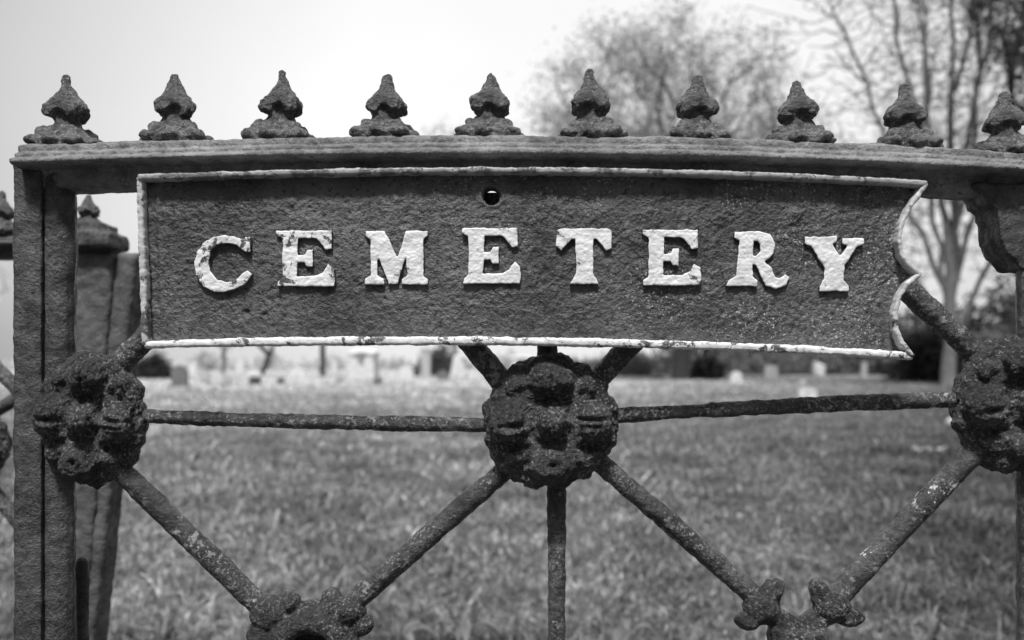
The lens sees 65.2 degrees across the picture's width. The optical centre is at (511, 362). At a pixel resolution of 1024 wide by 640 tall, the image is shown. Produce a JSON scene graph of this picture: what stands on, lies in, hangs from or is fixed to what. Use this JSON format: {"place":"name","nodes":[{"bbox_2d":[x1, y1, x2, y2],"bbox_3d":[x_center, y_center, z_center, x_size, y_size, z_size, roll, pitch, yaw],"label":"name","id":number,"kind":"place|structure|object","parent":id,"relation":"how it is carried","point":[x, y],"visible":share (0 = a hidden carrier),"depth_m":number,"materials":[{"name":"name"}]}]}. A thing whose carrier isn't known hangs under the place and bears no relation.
{"place":"outdoors","nodes":[
{"label":"outdoors","id":0,"kind":"place"},
{"bbox_2d":[0,364,1016,639],"bbox_3d":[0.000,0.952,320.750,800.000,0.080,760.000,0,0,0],"label":"ground","id":1,"kind":"structure","parent":0,"point":[586,510],"depth_m":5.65,"materials":[{"name":"plant"}]},
{"bbox_2d":[0,265,10,301],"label":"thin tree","id":2,"kind":"object","parent":1,"relation":"on","point":[4,280],"visible":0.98,"depth_m":64.32,"materials":[{"name":"grey plant"}]},
{"bbox_2d":[0,191,129,526],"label":"iron fence","id":3,"kind":"object","parent":1,"relation":"on","point":[95,234],"visible":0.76,"depth_m":1.25,"materials":[{"name":"black metal"}]},
{"bbox_2d":[75,252,140,639],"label":"leaning post","id":4,"kind":"object","parent":1,"relation":"on","point":[108,314],"visible":0.48,"depth_m":1.25,"materials":[{"name":"metal"}]},
{"bbox_2d":[136,349,172,379],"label":"shrub","id":5,"kind":"object","parent":1,"relation":"on","point":[153,366],"visible":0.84,"depth_m":45.59,"materials":[{"name":"grey plant"}]},
{"bbox_2d":[134,593,180,639],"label":"broadleaf weed","id":6,"kind":"object","parent":1,"relation":"on","point":[161,626],"visible":1,"depth_m":2.67,"materials":[{"name":"grey plant"}]},
{"bbox_2d":[169,365,190,386],"bbox_3d":[-13.205,0.576,31.808,0.799,0.948,0.290,-1,0,4],"label":"headstone","id":7,"kind":"object","parent":1,"relation":"on","point":[179,375],"visible":0.8,"depth_m":31.73,"materials":[{"name":"grey stone"}]},
{"bbox_2d":[189,363,198,375],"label":"headstone","id":8,"kind":"object","parent":1,"relation":"on","point":[193,369],"visible":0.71,"depth_m":59.30,"materials":[{"name":"white stone"}]},
{"bbox_2d":[198,369,211,383],"bbox_3d":[-13.687,0.677,35.626,0.565,0.746,0.205,-2,0,6],"label":"headstone","id":9,"kind":"object","parent":1,"relation":"on","point":[204,376],"visible":0.75,"depth_m":35.57,"materials":[{"name":"stone"}]},
{"bbox_2d":[220,374,232,385],"bbox_3d":[-11.788,0.754,32.986,0.480,0.593,0.174,0,0,1],"label":"headstone","id":10,"kind":"object","parent":1,"relation":"on","point":[225,379],"visible":0.81,"depth_m":32.94,"materials":[{"name":"stone"}]},
{"bbox_2d":[210,346,252,373],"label":"thin tree","id":11,"kind":"object","parent":1,"relation":"on","point":[224,360],"visible":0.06,"depth_m":69.86,"materials":[{"name":"grey plant"}]},
{"bbox_2d":[235,359,244,375],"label":"headstone","id":12,"kind":"object","parent":1,"relation":"on","point":[239,366],"visible":0.83,"depth_m":59.30,"materials":[{"name":"white stone"}]},
{"bbox_2d":[248,372,261,385],"bbox_3d":[-10.589,0.714,32.986,0.567,0.672,0.206,0,0,-2],"label":"headstone","id":13,"kind":"object","parent":1,"relation":"on","point":[255,378],"visible":0.81,"depth_m":32.92,"materials":[{"name":"stone"}]},
{"bbox_2d":[258,346,273,375],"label":"thin tree","id":14,"kind":"object","parent":1,"relation":"on","point":[268,354],"visible":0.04,"depth_m":57.87,"materials":[{"name":"grey plant"}]},
{"bbox_2d":[276,378,284,383],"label":"headstone","id":15,"kind":"object","parent":1,"relation":"on","point":[280,380],"visible":0.69,"depth_m":35.59,"materials":[{"name":"stone"}]},
{"bbox_2d":[1,349,592,369],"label":"woodland","id":16,"kind":"object","parent":1,"relation":"on","point":[202,360],"visible":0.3,"depth_m":109.52,"materials":[{"name":"grey plant"}]},
{"bbox_2d":[289,368,306,376],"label":"headstone","id":17,"kind":"object","parent":1,"relation":"on","point":[298,372],"visible":0.81,"depth_m":52.27,"materials":[{"name":"white stone"}]},
{"bbox_2d":[311,345,325,375],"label":"thin tree","id":18,"kind":"object","parent":1,"relation":"on","point":[322,361],"visible":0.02,"depth_m":55.82,"materials":[{"name":"grey plant"}]},
{"bbox_2d":[330,356,338,375],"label":"stone pillar","id":19,"kind":"structure","parent":1,"relation":"on","point":[334,365],"depth_m":55.50,"materials":[{"name":"white stone"}]},
{"bbox_2d":[335,373,344,382],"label":"headstone","id":20,"kind":"object","parent":1,"relation":"on","point":[339,377],"visible":0.76,"depth_m":38.68,"materials":[{"name":"stone"}]},
{"bbox_2d":[345,349,382,383],"bbox_3d":[-6.866,0.209,37.111,1.662,1.683,1.662,-1,0,6],"label":"stone monument","id":21,"kind":"object","parent":1,"relation":"on","point":[363,365],"visible":0.76,"depth_m":36.64,"materials":[{"name":"white stone"}]},
{"bbox_2d":[372,377,383,384],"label":"headstone","id":22,"kind":"object","parent":1,"relation":"on","point":[377,380],"visible":0.7,"depth_m":34.20,"materials":[{"name":"grey stone"}]},
{"bbox_2d":[387,373,396,381],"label":"headstone","id":23,"kind":"object","parent":1,"relation":"on","point":[392,376],"visible":0.72,"depth_m":40.42,"materials":[{"name":"white stone"}]},
{"bbox_2d":[365,605,439,639],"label":"broadleaf weed","id":24,"kind":"object","parent":1,"relation":"on","point":[406,630],"visible":0.93,"depth_m":2.62,"materials":[{"name":"grey plant"}]},
{"bbox_2d":[399,365,414,381],"bbox_3d":[-5.085,0.587,38.723,0.768,0.926,0.279,-1,0,3],"label":"headstone","id":25,"kind":"object","parent":1,"relation":"on","point":[406,373],"visible":0.86,"depth_m":38.65,"materials":[{"name":"white stone"}]},
{"bbox_2d":[418,348,432,378],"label":"stone pillar","id":26,"kind":"structure","parent":1,"relation":"on","point":[426,363],"depth_m":46.66,"materials":[{"name":"white stone"}]},
{"bbox_2d":[412,344,465,376],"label":"shrub","id":27,"kind":"object","parent":1,"relation":"on","point":[440,362],"visible":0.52,"depth_m":54.46,"materials":[{"name":"grey plant"}]},
{"bbox_2d":[420,110,462,357],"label":"tree","id":28,"kind":"object","parent":1,"relation":"on","point":[455,349],"visible":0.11,"depth_m":59.11,"materials":[{"name":"grey plant"}]},
{"bbox_2d":[435,370,450,380],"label":"headstone","id":29,"kind":"object","parent":1,"relation":"on","point":[442,375],"visible":0.73,"depth_m":42.33,"materials":[{"name":"grey stone"}]},
{"bbox_2d":[449,354,467,378],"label":"obelisk","id":30,"kind":"object","parent":1,"relation":"on","point":[457,370],"visible":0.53,"depth_m":46.67,"materials":[{"name":"stone"}]},
{"bbox_2d":[430,593,504,639],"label":"broadleaf weed","id":31,"kind":"object","parent":1,"relation":"on","point":[464,634],"visible":1,"depth_m":2.66,"materials":[{"name":"grey plant"}]},
{"bbox_2d":[467,370,479,378],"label":"headstone","id":32,"kind":"object","parent":1,"relation":"on","point":[473,374],"visible":0.81,"depth_m":44.46,"materials":[{"name":"white stone"}]},
{"bbox_2d":[508,356,528,366],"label":"stone monument","id":33,"kind":"object","parent":1,"relation":"on","point":[514,359],"visible":0.36,"depth_m":73.42,"materials":[{"name":"white stone"}]},
{"bbox_2d":[618,348,658,375],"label":"shrub","id":34,"kind":"object","parent":1,"relation":"on","point":[636,366],"visible":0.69,"depth_m":57.38,"materials":[{"name":"black plant"}]},
{"bbox_2d":[650,371,663,378],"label":"headstone","id":35,"kind":"object","parent":1,"relation":"on","point":[656,374],"visible":0.69,"depth_m":46.79,"materials":[{"name":"stone"}]},
{"bbox_2d":[510,0,854,379],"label":"broadleaf tree","id":36,"kind":"object","parent":1,"relation":"on","point":[681,365],"visible":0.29,"depth_m":41.34,"materials":[{"name":"grey plant"}]},
{"bbox_2d":[690,351,728,379],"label":"shrub","id":37,"kind":"object","parent":1,"relation":"on","point":[708,367],"visible":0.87,"depth_m":44.56,"materials":[{"name":"black plant"}]},
{"bbox_2d":[730,371,742,384],"bbox_3d":[9.602,0.708,34.256,0.589,0.685,0.214,-2,0,8],"label":"headstone","id":38,"kind":"object","parent":1,"relation":"on","point":[736,377],"visible":0.68,"depth_m":34.20,"materials":[{"name":"white stone"}]},
{"bbox_2d":[762,365,777,382],"bbox_3d":[12.532,0.587,38.726,0.768,0.926,0.279,3,0,-10],"label":"headstone","id":39,"kind":"object","parent":1,"relation":"on","point":[770,373],"visible":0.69,"depth_m":38.65,"materials":[{"name":"stone"}]},
{"bbox_2d":[573,319,1013,375],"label":"hedge","id":40,"kind":"object","parent":1,"relation":"on","point":[795,364],"visible":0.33,"depth_m":61.37,"materials":[{"name":"black plant"}]},
{"bbox_2d":[796,380,816,397],"bbox_3d":[7.304,0.740,19.792,0.550,0.620,0.200,0,0,-2],"label":"headstone","id":41,"kind":"object","parent":1,"relation":"on","point":[803,391],"visible":0.52,"depth_m":19.74,"materials":[{"name":"white stone"}]},
{"bbox_2d":[810,357,824,387],"bbox_3d":[9.714,0.400,25.448,0.495,1.204,0.064,0,0,0],"label":"flag","id":42,"kind":"object","parent":1,"relation":"on","point":[818,368],"visible":0.98,"depth_m":25.45,"materials":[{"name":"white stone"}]},
{"bbox_2d":[651,269,1015,369],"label":"woodland","id":43,"kind":"object","parent":1,"relation":"on","point":[1006,316],"visible":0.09,"depth_m":94.52,"materials":[{"name":"grey plant"}]},
{"bbox_2d":[859,363,868,377],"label":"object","id":44,"kind":"structure","parent":1,"relation":"on","point":[863,370],"depth_m":49.35,"materials":[{"name":"grey stone"}]},
{"bbox_2d":[710,0,1023,385],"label":"bare tree","id":45,"kind":"object","parent":1,"relation":"on","point":[952,252],"visible":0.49,"depth_m":32.84,"materials":[{"name":"grey plant"}]},
{"bbox_2d":[881,321,962,381],"bbox_3d":[20.585,-0.612,39.997,4.222,4.006,3.231,0,0,0],"label":"shrub","id":46,"kind":"object","parent":1,"relation":"on","point":[924,363],"visible":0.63,"depth_m":39.35,"materials":[{"name":"black plant"}]},
{"bbox_2d":[924,447,932,460],"bbox_3d":[4.006,0.891,7.684,0.090,0.158,0.072,0,0,0],"label":"flower clump","id":47,"kind":"object","parent":1,"relation":"on","point":[930,451],"visible":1,"depth_m":7.68,"materials":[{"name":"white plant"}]},
{"bbox_2d":[904,597,969,639],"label":"broadleaf weed","id":48,"kind":"object","parent":1,"relation":"on","point":[939,636],"visible":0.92,"depth_m":2.57,"materials":[{"name":"grey plant"}]},
{"bbox_2d":[936,447,945,458],"bbox_3d":[4.159,0.894,7.758,0.092,0.152,0.069,0,0,0],"label":"flower clump","id":49,"kind":"object","parent":1,"relation":"on","point":[938,449],"visible":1,"depth_m":7.75,"materials":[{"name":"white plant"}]},
{"bbox_2d":[943,0,1023,133],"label":"evergreen tree","id":50,"kind":"object","parent":1,"relation":"on","point":[1017,46],"visible":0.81,"depth_m":30.25,"materials":[{"name":"black plant"}]},
{"bbox_2d":[0,0,1023,363],"label":"sky","id":51,"kind":"structure","parent":0,"point":[118,56],"materials":[{"name":"white"}]},
{"bbox_2d":[9,68,1023,639],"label":"cemetery gate","id":52,"kind":"structure","parent":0,"point":[553,418],"depth_m":0.75,"materials":[{"name":"metal"}]},
{"bbox_2d":[136,166,927,359],"bbox_3d":[0.018,-0.090,0.733,0.713,0.175,0.032,0,0,0],"label":"cemetery sign","id":53,"kind":"object","parent":52,"relation":"attached to","point":[764,262],"visible":1,"depth_m":0.73,"materials":[{"name":"metal"}]},
{"bbox_2d":[912,446,922,458],"bbox_3d":[3.934,0.890,7.744,0.071,0.160,0.111,0,0,-31],"label":"flower clump","id":54,"kind":"object","parent":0,"point":[916,450],"visible":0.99,"depth_m":7.75,"materials":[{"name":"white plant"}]},
{"bbox_2d":[945,417,951,425],"bbox_3d":[6.636,0.910,12.036,0.232,0.182,0.168,0,0,0],"label":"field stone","id":55,"kind":"object","parent":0,"point":[948,420],"visible":0.22,"depth_m":12.00,"materials":[{"name":"white stone"}]}
]}

